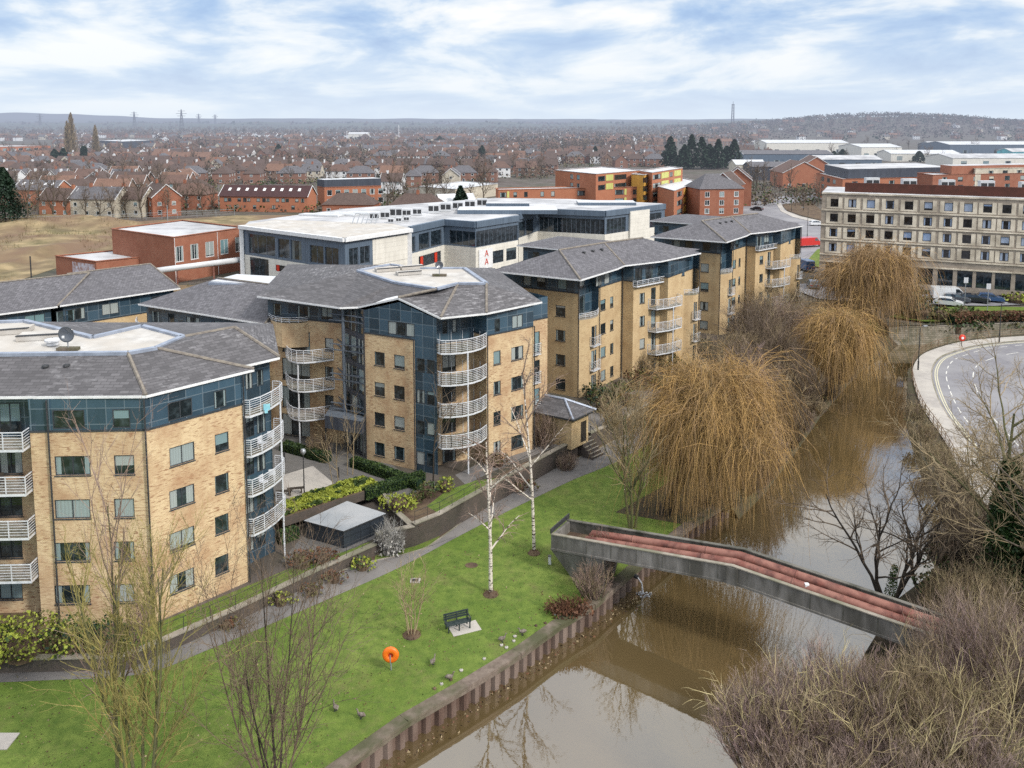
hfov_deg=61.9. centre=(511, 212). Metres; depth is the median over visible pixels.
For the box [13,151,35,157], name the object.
house
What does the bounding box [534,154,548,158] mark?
house
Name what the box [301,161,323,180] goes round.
house
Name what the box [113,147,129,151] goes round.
house
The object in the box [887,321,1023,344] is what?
stone river wall
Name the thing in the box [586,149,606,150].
house
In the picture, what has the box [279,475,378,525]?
raised planter
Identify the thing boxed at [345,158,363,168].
house
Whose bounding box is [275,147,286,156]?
house
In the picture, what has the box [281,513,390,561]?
store paving
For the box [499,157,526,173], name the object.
house
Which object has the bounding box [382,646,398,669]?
lifebuoy station
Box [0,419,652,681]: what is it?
riverside path
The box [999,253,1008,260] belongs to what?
window
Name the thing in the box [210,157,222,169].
house
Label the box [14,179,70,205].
brick house
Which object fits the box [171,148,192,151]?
house
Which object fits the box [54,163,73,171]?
house
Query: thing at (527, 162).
bare tree
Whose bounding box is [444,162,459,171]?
house
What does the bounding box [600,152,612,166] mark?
house
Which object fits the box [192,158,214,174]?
house
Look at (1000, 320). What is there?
street lamp
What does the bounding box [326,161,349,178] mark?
house
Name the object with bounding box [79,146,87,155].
cypress tree
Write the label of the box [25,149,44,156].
house
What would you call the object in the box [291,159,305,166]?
house
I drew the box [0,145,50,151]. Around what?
school building
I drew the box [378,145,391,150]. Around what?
house
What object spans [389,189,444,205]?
brick house
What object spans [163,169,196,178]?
house
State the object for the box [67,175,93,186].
house
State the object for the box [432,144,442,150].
house
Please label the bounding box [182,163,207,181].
house
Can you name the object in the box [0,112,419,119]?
hills
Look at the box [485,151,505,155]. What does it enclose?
house
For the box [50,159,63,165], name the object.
house
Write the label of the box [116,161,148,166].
house
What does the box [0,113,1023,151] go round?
distant houses
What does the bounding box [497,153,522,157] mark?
house
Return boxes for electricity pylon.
[132,112,136,126]
[176,109,186,129]
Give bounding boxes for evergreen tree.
[0,167,31,222]
[50,149,58,157]
[57,148,69,156]
[453,185,468,200]
[477,145,485,156]
[659,136,678,165]
[662,145,678,166]
[672,144,695,168]
[683,134,700,168]
[691,137,711,168]
[700,143,721,166]
[702,147,722,168]
[707,139,727,168]
[722,145,732,162]
[724,139,742,165]
[837,149,847,154]
[909,151,924,161]
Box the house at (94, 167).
[87,163,105,170]
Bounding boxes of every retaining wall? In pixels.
[0,542,376,672]
[375,524,414,554]
[411,443,577,545]
[588,356,739,445]
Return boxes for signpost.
[964,278,967,304]
[986,284,990,310]
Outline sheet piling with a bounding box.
[325,499,729,767]
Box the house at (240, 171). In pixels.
[226,161,246,179]
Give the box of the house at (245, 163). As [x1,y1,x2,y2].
[241,159,256,168]
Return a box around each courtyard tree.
[308,416,348,484]
[339,387,366,475]
[426,368,469,486]
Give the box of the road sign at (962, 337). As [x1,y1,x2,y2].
[959,334,965,343]
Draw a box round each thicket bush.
[704,321,766,384]
[717,332,790,407]
[718,286,789,350]
[739,302,811,392]
[747,419,791,480]
[758,370,817,450]
[760,289,817,344]
[767,340,830,420]
[777,326,831,387]
[787,294,833,326]
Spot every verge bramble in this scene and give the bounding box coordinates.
[902,399,931,421]
[909,419,941,445]
[920,438,953,468]
[931,457,966,491]
[942,481,980,523]
[953,505,986,543]
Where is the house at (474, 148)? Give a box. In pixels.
[465,144,478,153]
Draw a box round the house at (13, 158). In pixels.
[8,153,27,159]
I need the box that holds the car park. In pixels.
[800,284,1020,305]
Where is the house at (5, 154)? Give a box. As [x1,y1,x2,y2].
[0,152,10,157]
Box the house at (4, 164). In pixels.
[0,159,15,167]
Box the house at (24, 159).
[9,154,31,163]
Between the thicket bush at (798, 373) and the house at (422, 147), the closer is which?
the thicket bush at (798, 373)
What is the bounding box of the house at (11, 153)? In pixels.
[6,149,16,155]
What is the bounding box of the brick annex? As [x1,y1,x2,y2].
[55,250,138,274]
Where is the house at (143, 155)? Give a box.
[136,150,150,159]
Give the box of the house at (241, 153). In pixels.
[228,149,245,158]
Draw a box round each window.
[0,403,21,433]
[0,452,23,475]
[0,497,23,517]
[0,540,23,559]
[0,584,23,600]
[24,313,44,321]
[52,410,84,428]
[54,456,91,476]
[54,499,90,519]
[54,585,90,605]
[56,309,74,321]
[56,542,90,562]
[74,307,84,319]
[102,302,118,315]
[112,409,130,427]
[114,455,135,475]
[114,498,135,518]
[114,541,135,561]
[114,584,134,603]
[151,310,158,321]
[167,397,191,421]
[168,313,174,321]
[169,441,195,468]
[169,484,195,511]
[169,526,195,553]
[169,567,195,596]
[175,246,183,262]
[186,316,199,321]
[190,243,198,259]
[205,241,213,256]
[214,389,226,408]
[215,431,229,454]
[215,472,229,495]
[215,513,229,536]
[215,553,229,577]
[220,239,228,254]
[235,237,239,251]
[245,372,252,389]
[245,407,253,437]
[245,484,253,514]
[246,445,253,475]
[247,522,253,550]
[249,233,274,256]
[250,257,268,275]
[256,369,262,386]
[256,404,265,433]
[256,444,265,471]
[256,482,265,509]
[256,519,265,547]
[273,303,281,315]
[278,238,289,258]
[282,332,309,353]
[282,358,309,382]
[282,385,310,410]
[282,413,310,438]
[291,240,301,260]
[297,305,309,317]
[310,245,323,263]
[321,307,332,320]
[324,395,333,408]
[325,247,338,264]
[325,338,333,351]
[325,366,333,380]
[327,190,331,195]
[345,309,348,328]
[345,332,349,358]
[346,362,349,387]
[346,390,350,409]
[346,432,350,444]
[349,247,357,264]
[350,309,355,331]
[350,335,356,361]
[351,364,356,391]
[352,394,357,413]
[352,433,358,450]
[357,308,363,334]
[358,338,363,365]
[358,368,363,394]
[359,398,363,415]
[359,431,364,454]
[360,246,368,263]
[374,352,384,366]
[374,382,384,397]
[374,412,384,427]
[374,442,384,457]
[378,188,382,193]
[388,321,414,336]
[393,354,404,370]
[393,416,404,431]
[393,446,404,461]
[394,385,404,400]
[412,236,414,251]
[417,358,424,372]
[417,389,424,403]
[417,420,424,434]
[417,451,424,465]
[419,232,428,249]
[419,251,440,265]
[427,359,434,373]
[427,391,434,405]
[427,422,434,436]
[427,453,434,467]
[431,229,440,246]
[442,320,446,333]
[442,354,456,371]
[442,386,456,403]
[442,418,455,433]
[442,449,456,463]
[450,230,474,246]
[452,319,456,332]
[476,225,516,246]
[493,249,502,263]
[493,350,500,365]
[493,381,500,396]
[493,411,500,426]
[493,441,499,455]
[495,318,499,331]
[500,192,505,197]
[506,247,515,260]
[511,345,523,361]
[511,375,522,391]
[511,404,522,420]
[511,434,523,450]
[512,314,522,328]
[518,221,524,237]
[523,275,530,285]
[526,218,532,234]
[532,252,539,257]
[535,331,538,353]
[535,360,538,381]
[535,388,538,403]
[537,277,544,286]
[539,217,604,233]
[555,330,564,341]
[555,354,565,366]
[556,305,565,317]
[556,378,565,390]
[557,279,566,289]
[577,191,584,195]
[579,295,584,313]
[580,280,584,288]
[591,326,593,344]
[591,351,593,368]
[595,275,601,286]
[598,176,604,181]
[598,185,604,189]
[600,299,605,311]
[600,323,605,335]
[600,346,605,358]
[600,370,605,382]
[604,273,609,283]
[607,217,624,233]
[610,296,613,307]
[610,320,612,331]
[610,343,612,354]
[610,366,612,377]
[614,174,625,179]
[614,183,625,188]
[615,190,623,194]
[635,267,641,283]
[639,338,644,349]
[640,293,644,303]
[640,315,644,326]
[646,266,652,281]
[650,212,660,227]
[651,287,655,304]
[651,310,655,327]
[651,333,655,350]
[653,174,660,179]
[653,182,660,187]
[663,226,668,231]
[673,240,679,246]
[685,240,691,247]
[699,320,707,329]
[700,282,708,291]
[700,301,707,310]
[701,263,708,272]
[702,242,710,250]
[719,208,723,213]
[734,191,738,196]
[757,236,761,248]
[759,274,762,282]
[764,235,768,246]
[767,252,770,265]
[767,270,769,283]
[825,262,837,276]
[829,228,836,236]
[829,243,836,250]
[830,199,838,206]
[830,214,837,221]
[847,229,854,237]
[848,199,856,207]
[848,214,855,222]
[865,230,873,237]
[866,215,873,222]
[867,200,874,207]
[884,231,892,238]
[885,216,893,223]
[886,201,893,208]
[903,232,911,239]
[903,247,910,255]
[904,217,912,224]
[905,201,912,209]
[917,268,932,284]
[922,233,930,240]
[922,248,929,256]
[923,218,931,225]
[924,202,932,210]
[937,269,952,285]
[942,234,950,242]
[942,249,950,257]
[943,218,951,226]
[944,203,952,210]
[956,270,972,287]
[961,250,969,258]
[962,235,970,243]
[963,219,971,227]
[964,203,972,211]
[975,272,991,288]
[980,252,988,259]
[981,236,989,244]
[982,220,990,228]
[983,204,991,212]
[994,273,1010,289]
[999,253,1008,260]
[1000,237,1009,245]
[1001,221,1010,229]
[1002,205,1011,213]
[1015,274,1023,290]
[1020,254,1023,261]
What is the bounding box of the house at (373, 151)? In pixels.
[364,149,376,156]
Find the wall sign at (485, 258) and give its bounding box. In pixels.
[479,248,492,267]
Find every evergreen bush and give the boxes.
[911,569,953,598]
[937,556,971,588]
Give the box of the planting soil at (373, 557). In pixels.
[371,439,613,560]
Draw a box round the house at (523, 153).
[508,149,525,157]
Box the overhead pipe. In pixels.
[157,257,240,284]
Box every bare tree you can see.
[7,165,19,180]
[13,166,48,218]
[24,175,42,214]
[34,165,62,214]
[38,163,48,176]
[38,171,49,179]
[57,186,72,214]
[77,183,90,214]
[83,157,91,168]
[90,183,112,215]
[100,184,116,215]
[102,152,113,166]
[108,159,121,172]
[114,178,130,217]
[117,155,130,170]
[125,157,134,165]
[128,176,151,218]
[141,162,156,181]
[150,161,167,183]
[151,168,165,182]
[153,160,163,176]
[156,183,172,217]
[168,178,186,193]
[181,180,196,215]
[190,175,208,215]
[199,177,219,211]
[204,157,214,170]
[281,163,294,182]
[286,151,293,163]
[325,162,333,178]
[383,181,396,205]
[385,166,406,200]
[397,167,414,193]
[398,160,409,173]
[423,166,435,193]
[428,178,443,194]
[436,168,442,182]
[438,169,456,193]
[464,183,476,197]
[471,152,481,172]
[475,158,495,197]
[484,152,493,165]
[509,149,517,173]
[522,155,532,176]
[533,151,545,178]
[742,157,759,188]
[748,164,764,195]
[760,161,772,192]
[770,167,777,190]
[786,162,798,187]
[788,183,802,205]
[796,182,807,209]
[812,175,824,205]
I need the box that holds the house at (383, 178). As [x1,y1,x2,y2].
[380,169,405,193]
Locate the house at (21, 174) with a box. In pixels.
[5,167,25,180]
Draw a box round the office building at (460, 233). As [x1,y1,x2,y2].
[238,198,665,275]
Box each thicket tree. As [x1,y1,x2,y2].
[688,326,790,382]
[699,283,804,352]
[718,314,817,381]
[736,276,790,315]
[749,283,822,326]
[770,286,835,310]
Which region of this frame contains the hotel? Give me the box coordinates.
[819,177,1023,295]
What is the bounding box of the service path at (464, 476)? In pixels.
[456,367,701,483]
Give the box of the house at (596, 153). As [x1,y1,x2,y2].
[590,149,602,163]
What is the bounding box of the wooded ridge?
[0,119,1023,128]
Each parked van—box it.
[800,236,819,246]
[800,258,814,270]
[930,285,962,297]
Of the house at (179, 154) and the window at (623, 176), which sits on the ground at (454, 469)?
the house at (179, 154)
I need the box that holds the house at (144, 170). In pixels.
[143,166,165,177]
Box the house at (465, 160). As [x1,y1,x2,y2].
[461,157,490,164]
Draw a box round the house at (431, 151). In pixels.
[428,147,434,157]
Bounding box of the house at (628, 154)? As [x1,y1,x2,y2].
[622,150,633,157]
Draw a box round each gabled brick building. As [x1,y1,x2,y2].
[685,173,744,215]
[720,171,744,204]
[731,166,752,205]
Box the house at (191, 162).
[163,157,194,165]
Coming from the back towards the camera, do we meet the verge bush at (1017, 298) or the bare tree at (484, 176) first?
the bare tree at (484, 176)
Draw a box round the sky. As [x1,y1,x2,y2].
[0,0,1023,119]
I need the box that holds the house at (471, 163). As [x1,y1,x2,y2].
[466,159,482,168]
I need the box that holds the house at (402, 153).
[395,149,410,160]
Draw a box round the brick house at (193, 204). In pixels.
[174,179,218,209]
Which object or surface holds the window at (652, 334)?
in the apartment block at (613, 305)
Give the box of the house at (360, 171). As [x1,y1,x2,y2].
[347,164,374,177]
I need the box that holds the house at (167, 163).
[161,159,173,167]
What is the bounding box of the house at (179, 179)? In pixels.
[158,171,189,188]
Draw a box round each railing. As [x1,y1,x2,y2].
[128,531,376,643]
[414,435,565,517]
[911,329,1023,464]
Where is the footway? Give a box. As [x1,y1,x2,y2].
[777,203,820,221]
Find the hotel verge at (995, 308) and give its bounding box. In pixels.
[890,306,1023,320]
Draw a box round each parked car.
[750,206,763,210]
[806,279,819,288]
[808,220,820,225]
[934,296,963,306]
[943,292,970,303]
[960,292,990,303]
[977,292,1004,302]
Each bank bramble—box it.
[697,480,743,512]
[727,466,762,497]
[777,425,804,449]
[777,449,792,467]
[787,405,817,432]
[806,398,828,417]
[813,378,843,401]
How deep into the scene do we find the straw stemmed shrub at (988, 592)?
51.88 m
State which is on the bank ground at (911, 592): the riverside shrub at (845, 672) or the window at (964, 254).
the riverside shrub at (845, 672)
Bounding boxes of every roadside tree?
[890,393,1023,539]
[922,396,1023,614]
[977,418,1023,481]
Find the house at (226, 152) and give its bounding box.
[222,147,234,156]
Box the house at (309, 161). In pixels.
[303,157,320,163]
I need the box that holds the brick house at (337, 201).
[321,193,379,211]
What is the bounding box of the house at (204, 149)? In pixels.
[194,147,215,151]
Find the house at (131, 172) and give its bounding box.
[109,168,155,181]
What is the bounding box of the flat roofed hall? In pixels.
[98,139,153,147]
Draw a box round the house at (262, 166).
[247,161,266,169]
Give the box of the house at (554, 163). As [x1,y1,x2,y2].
[530,157,558,173]
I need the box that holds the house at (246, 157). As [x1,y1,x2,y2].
[231,155,257,161]
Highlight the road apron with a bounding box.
[1005,363,1023,412]
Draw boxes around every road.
[743,193,821,258]
[932,341,1023,482]
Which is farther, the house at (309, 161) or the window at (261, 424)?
the house at (309, 161)
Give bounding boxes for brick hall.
[111,220,239,282]
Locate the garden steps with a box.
[578,426,604,459]
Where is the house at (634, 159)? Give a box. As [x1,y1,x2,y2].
[626,151,643,166]
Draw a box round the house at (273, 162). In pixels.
[268,159,282,163]
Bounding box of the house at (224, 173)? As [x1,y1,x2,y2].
[211,163,235,183]
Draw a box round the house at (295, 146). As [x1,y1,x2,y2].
[284,143,298,148]
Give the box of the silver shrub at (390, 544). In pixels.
[372,517,406,556]
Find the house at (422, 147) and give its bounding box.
[413,144,425,149]
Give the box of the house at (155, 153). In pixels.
[152,150,171,155]
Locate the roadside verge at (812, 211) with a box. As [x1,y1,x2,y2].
[782,202,820,219]
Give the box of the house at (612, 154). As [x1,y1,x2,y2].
[605,149,618,157]
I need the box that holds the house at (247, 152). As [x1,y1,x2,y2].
[242,147,255,156]
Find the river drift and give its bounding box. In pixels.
[385,591,646,767]
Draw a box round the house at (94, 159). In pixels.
[88,154,109,165]
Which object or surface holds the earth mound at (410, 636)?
on the lawn at (406, 685)
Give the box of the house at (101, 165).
[80,160,108,171]
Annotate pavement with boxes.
[913,336,1023,508]
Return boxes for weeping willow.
[570,340,856,554]
[773,287,911,412]
[784,228,957,351]
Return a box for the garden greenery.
[3,149,821,212]
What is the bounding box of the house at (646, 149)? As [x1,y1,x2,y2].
[640,147,653,152]
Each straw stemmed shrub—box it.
[685,644,833,757]
[741,630,866,738]
[768,654,908,767]
[793,626,957,767]
[817,655,1022,767]
[852,602,1023,757]
[905,614,1023,767]
[930,565,1023,684]
[933,540,1023,648]
[949,505,1023,626]
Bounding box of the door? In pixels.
[581,420,585,441]
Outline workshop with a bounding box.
[436,193,475,201]
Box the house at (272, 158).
[268,155,282,160]
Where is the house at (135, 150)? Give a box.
[121,147,140,152]
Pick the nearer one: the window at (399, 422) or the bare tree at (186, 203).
the window at (399, 422)
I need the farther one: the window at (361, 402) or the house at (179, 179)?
the house at (179, 179)
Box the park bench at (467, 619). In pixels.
[443,608,470,632]
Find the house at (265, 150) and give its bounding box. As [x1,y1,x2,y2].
[256,147,275,158]
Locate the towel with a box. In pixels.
[263,404,269,412]
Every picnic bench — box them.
[276,489,291,497]
[287,486,302,492]
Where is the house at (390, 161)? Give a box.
[365,156,393,164]
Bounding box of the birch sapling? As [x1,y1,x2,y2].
[384,542,449,634]
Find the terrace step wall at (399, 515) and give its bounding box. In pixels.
[275,493,411,527]
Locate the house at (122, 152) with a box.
[113,150,133,155]
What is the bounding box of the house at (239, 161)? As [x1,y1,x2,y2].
[235,157,252,164]
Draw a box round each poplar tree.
[63,120,72,151]
[67,112,78,151]
[91,125,100,152]
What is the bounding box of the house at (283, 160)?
[279,156,296,163]
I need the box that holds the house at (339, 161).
[334,157,347,164]
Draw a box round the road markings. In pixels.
[934,342,1023,477]
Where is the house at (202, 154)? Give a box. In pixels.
[191,150,212,160]
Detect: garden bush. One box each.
[0,604,86,668]
[0,622,32,664]
[37,607,97,659]
[73,613,137,657]
[215,615,244,631]
[268,590,298,606]
[285,545,318,569]
[300,582,325,596]
[305,545,339,565]
[321,568,348,583]
[350,555,376,572]
[378,490,418,512]
[405,491,425,503]
[412,481,439,498]
[435,476,454,492]
[483,451,509,467]
[513,477,538,492]
[581,380,607,401]
[586,387,623,412]
[603,380,633,401]
[617,392,643,406]
[622,366,657,389]
[650,373,671,388]
[656,353,686,371]
[698,337,715,357]
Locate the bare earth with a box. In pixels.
[616,332,886,523]
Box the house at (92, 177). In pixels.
[86,172,108,182]
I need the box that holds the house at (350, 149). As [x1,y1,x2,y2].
[340,147,361,158]
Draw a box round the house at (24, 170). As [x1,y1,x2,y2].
[13,166,31,173]
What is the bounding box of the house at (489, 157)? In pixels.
[485,153,496,162]
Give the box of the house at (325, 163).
[321,159,331,174]
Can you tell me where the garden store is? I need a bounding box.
[304,501,385,547]
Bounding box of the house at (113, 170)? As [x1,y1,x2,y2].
[110,166,137,174]
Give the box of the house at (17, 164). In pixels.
[7,160,28,169]
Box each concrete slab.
[0,733,19,749]
[449,620,481,636]
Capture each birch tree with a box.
[449,429,527,591]
[486,327,578,550]
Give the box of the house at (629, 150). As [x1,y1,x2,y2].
[612,147,633,152]
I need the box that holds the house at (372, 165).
[364,156,377,169]
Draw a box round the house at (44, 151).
[35,149,51,154]
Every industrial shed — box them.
[419,181,497,198]
[728,159,763,170]
[743,161,783,179]
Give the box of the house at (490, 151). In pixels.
[476,149,495,155]
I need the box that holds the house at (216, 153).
[209,149,223,156]
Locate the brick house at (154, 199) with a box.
[147,178,181,216]
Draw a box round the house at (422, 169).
[416,162,438,182]
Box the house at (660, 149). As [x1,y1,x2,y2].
[650,145,664,154]
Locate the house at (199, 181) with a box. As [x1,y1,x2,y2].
[174,175,213,188]
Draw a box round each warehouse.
[348,132,369,138]
[735,150,832,161]
[754,140,848,152]
[770,159,823,187]
[799,155,827,170]
[812,155,882,163]
[838,143,901,155]
[877,150,960,161]
[917,141,933,149]
[923,141,1023,153]
[925,153,1023,165]
[997,148,1023,152]
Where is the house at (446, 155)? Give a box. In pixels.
[431,150,449,157]
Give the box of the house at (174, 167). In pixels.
[166,160,187,171]
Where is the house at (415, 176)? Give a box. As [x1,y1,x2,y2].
[405,165,422,186]
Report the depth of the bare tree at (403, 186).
283.43 m
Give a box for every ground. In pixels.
[0,129,1023,506]
[0,214,193,290]
[138,215,293,225]
[849,334,1023,767]
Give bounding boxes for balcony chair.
[0,472,3,487]
[257,435,266,447]
[258,474,267,487]
[260,513,268,525]
[269,506,276,517]
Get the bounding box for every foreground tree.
[20,496,270,767]
[47,380,189,767]
[147,477,389,767]
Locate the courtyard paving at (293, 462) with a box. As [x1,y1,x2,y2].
[272,435,438,501]
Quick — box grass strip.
[87,542,369,651]
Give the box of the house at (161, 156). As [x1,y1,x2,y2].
[143,153,171,159]
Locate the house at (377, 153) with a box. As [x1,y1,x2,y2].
[373,149,391,157]
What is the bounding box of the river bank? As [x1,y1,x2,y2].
[732,336,896,517]
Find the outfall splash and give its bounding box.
[636,577,651,596]
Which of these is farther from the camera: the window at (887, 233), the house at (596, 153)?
the house at (596, 153)
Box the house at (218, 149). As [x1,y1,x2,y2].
[206,147,221,152]
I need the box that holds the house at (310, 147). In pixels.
[304,144,323,149]
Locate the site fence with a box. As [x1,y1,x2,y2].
[4,209,234,219]
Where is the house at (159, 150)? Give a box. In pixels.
[153,147,170,151]
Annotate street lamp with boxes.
[300,448,305,492]
[917,325,927,369]
[998,302,1007,341]
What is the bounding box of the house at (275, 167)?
[265,161,293,180]
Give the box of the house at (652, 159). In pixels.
[644,151,663,166]
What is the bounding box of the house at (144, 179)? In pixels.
[117,171,149,186]
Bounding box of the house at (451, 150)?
[447,147,467,157]
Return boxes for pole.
[29,256,31,277]
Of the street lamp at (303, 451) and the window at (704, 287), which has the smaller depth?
the street lamp at (303, 451)
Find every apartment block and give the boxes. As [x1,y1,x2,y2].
[0,272,90,321]
[0,319,285,624]
[51,263,180,321]
[135,274,275,429]
[257,263,547,474]
[495,236,700,397]
[649,213,802,334]
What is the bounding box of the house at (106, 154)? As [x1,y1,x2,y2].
[99,151,115,155]
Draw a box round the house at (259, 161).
[254,157,271,163]
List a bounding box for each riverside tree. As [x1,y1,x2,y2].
[583,371,670,528]
[601,370,652,470]
[766,430,991,599]
[838,462,1023,601]
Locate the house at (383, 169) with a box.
[380,163,406,175]
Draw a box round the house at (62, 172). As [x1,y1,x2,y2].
[60,168,83,178]
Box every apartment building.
[317,177,382,205]
[496,186,636,201]
[555,166,640,199]
[631,173,647,202]
[640,166,682,202]
[657,178,693,216]
[816,163,939,197]
[917,163,1023,186]
[973,167,1023,185]
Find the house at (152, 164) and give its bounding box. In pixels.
[141,161,162,169]
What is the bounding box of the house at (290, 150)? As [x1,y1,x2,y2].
[280,148,297,158]
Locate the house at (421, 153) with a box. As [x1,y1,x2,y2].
[413,149,428,157]
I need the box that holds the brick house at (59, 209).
[37,184,78,214]
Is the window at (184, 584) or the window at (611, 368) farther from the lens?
the window at (611, 368)
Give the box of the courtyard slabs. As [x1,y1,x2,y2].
[283,466,333,497]
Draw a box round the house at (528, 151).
[526,147,538,157]
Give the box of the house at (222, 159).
[205,155,229,163]
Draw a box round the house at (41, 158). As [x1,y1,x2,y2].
[30,154,49,162]
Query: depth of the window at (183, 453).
55.17 m
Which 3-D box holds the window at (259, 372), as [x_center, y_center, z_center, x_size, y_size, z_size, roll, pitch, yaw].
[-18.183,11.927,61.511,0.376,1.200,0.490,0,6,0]
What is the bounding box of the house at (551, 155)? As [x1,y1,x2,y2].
[533,151,557,158]
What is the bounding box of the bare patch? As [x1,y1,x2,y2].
[465,562,477,567]
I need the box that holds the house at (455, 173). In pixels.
[441,165,461,182]
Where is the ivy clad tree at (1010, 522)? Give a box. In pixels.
[868,315,1023,611]
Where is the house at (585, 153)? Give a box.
[580,149,589,162]
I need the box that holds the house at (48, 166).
[33,161,54,169]
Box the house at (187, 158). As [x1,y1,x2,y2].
[172,154,200,161]
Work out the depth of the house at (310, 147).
734.19 m
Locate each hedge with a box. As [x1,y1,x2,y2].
[275,525,299,544]
[279,439,331,462]
[349,456,422,489]
[363,469,425,500]
[948,310,1023,323]
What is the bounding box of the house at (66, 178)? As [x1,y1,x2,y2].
[39,172,76,181]
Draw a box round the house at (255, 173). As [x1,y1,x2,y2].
[242,163,266,183]
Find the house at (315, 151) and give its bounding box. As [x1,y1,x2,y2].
[308,148,323,160]
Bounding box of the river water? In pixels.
[378,299,966,767]
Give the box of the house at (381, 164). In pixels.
[374,159,389,176]
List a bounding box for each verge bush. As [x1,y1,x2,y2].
[894,281,934,312]
[899,293,937,319]
[930,305,952,320]
[949,305,978,311]
[999,291,1023,303]
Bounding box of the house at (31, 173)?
[24,168,54,179]
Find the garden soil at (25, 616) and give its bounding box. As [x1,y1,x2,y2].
[0,612,145,653]
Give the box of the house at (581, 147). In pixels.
[569,145,582,150]
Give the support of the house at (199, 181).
on the ground at (454, 469)
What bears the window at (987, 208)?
in the hotel
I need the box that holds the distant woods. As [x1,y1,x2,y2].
[0,111,1023,180]
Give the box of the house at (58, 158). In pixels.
[55,154,83,162]
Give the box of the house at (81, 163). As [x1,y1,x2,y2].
[73,159,93,166]
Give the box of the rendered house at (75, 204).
[67,182,126,217]
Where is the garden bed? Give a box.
[403,456,537,525]
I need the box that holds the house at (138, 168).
[108,164,142,172]
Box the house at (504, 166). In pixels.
[492,159,510,176]
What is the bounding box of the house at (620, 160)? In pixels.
[612,153,627,167]
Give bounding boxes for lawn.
[0,303,886,767]
[428,478,495,511]
[809,249,819,266]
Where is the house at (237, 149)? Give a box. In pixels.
[221,147,242,152]
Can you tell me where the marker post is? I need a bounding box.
[548,555,550,564]
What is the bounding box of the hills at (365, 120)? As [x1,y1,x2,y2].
[0,119,962,123]
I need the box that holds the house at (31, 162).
[27,158,46,165]
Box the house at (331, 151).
[312,147,333,158]
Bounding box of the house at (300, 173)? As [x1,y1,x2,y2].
[277,164,306,183]
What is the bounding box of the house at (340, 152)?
[333,148,348,158]
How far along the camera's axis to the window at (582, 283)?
97.16 m
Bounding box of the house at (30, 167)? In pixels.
[18,163,39,170]
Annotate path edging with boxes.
[310,421,645,584]
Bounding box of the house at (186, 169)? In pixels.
[178,166,198,178]
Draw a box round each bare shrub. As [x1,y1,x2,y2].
[305,431,332,450]
[533,405,560,448]
[555,450,578,470]
[598,400,625,427]
[636,351,657,376]
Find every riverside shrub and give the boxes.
[701,652,862,767]
[733,712,883,767]
[766,626,933,767]
[801,707,963,767]
[837,635,1023,767]
[877,689,1023,767]
[892,577,1023,754]
[917,552,1023,637]
[918,518,985,577]
[950,519,1023,596]
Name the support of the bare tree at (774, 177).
on the ground at (454, 469)
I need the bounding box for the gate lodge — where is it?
[533,394,595,449]
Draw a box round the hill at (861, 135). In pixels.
[423,117,1023,140]
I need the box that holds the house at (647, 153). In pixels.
[640,149,653,160]
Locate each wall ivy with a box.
[926,316,994,333]
[990,318,1023,329]
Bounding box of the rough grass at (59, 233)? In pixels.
[0,212,188,285]
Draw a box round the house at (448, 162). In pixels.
[426,156,455,170]
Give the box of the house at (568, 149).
[563,146,577,150]
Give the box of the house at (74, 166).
[61,160,81,171]
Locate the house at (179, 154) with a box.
[171,150,191,156]
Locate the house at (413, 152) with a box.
[406,148,428,154]
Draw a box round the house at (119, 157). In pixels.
[112,154,142,163]
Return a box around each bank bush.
[543,593,594,619]
[569,556,613,600]
[595,524,616,581]
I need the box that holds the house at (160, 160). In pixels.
[151,157,168,164]
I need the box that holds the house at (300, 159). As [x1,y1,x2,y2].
[288,155,303,160]
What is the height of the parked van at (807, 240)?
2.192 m
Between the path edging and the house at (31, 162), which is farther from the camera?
the house at (31, 162)
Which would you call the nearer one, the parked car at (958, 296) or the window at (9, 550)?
the window at (9, 550)
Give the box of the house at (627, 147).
[618,145,631,148]
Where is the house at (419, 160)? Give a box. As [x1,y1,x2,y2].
[396,156,424,167]
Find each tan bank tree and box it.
[665,347,741,380]
[684,321,755,364]
[765,359,834,414]
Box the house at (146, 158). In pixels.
[143,154,171,161]
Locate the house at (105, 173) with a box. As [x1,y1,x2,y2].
[84,168,110,178]
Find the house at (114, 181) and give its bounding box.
[93,175,137,186]
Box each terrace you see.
[36,497,398,632]
[218,185,317,211]
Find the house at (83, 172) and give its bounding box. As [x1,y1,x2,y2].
[75,166,103,177]
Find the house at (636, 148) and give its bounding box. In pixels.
[634,145,646,153]
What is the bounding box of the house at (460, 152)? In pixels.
[455,149,471,160]
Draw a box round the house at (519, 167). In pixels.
[515,159,536,176]
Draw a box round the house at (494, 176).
[475,163,497,181]
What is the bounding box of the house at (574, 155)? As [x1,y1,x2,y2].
[566,149,583,163]
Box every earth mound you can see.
[402,627,422,640]
[483,585,499,598]
[526,548,541,555]
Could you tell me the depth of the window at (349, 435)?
81.56 m
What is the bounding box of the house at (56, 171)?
[43,166,69,174]
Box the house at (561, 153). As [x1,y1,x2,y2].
[546,150,568,162]
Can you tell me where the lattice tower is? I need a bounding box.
[731,104,734,121]
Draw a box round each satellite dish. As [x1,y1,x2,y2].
[56,326,80,350]
[432,261,446,275]
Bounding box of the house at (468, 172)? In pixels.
[454,162,476,181]
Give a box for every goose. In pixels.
[333,699,338,711]
[356,708,365,719]
[430,654,435,664]
[445,671,454,680]
[498,633,506,642]
[517,628,526,635]
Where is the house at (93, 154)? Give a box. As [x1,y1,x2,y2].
[74,153,96,155]
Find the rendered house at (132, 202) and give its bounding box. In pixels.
[111,183,152,216]

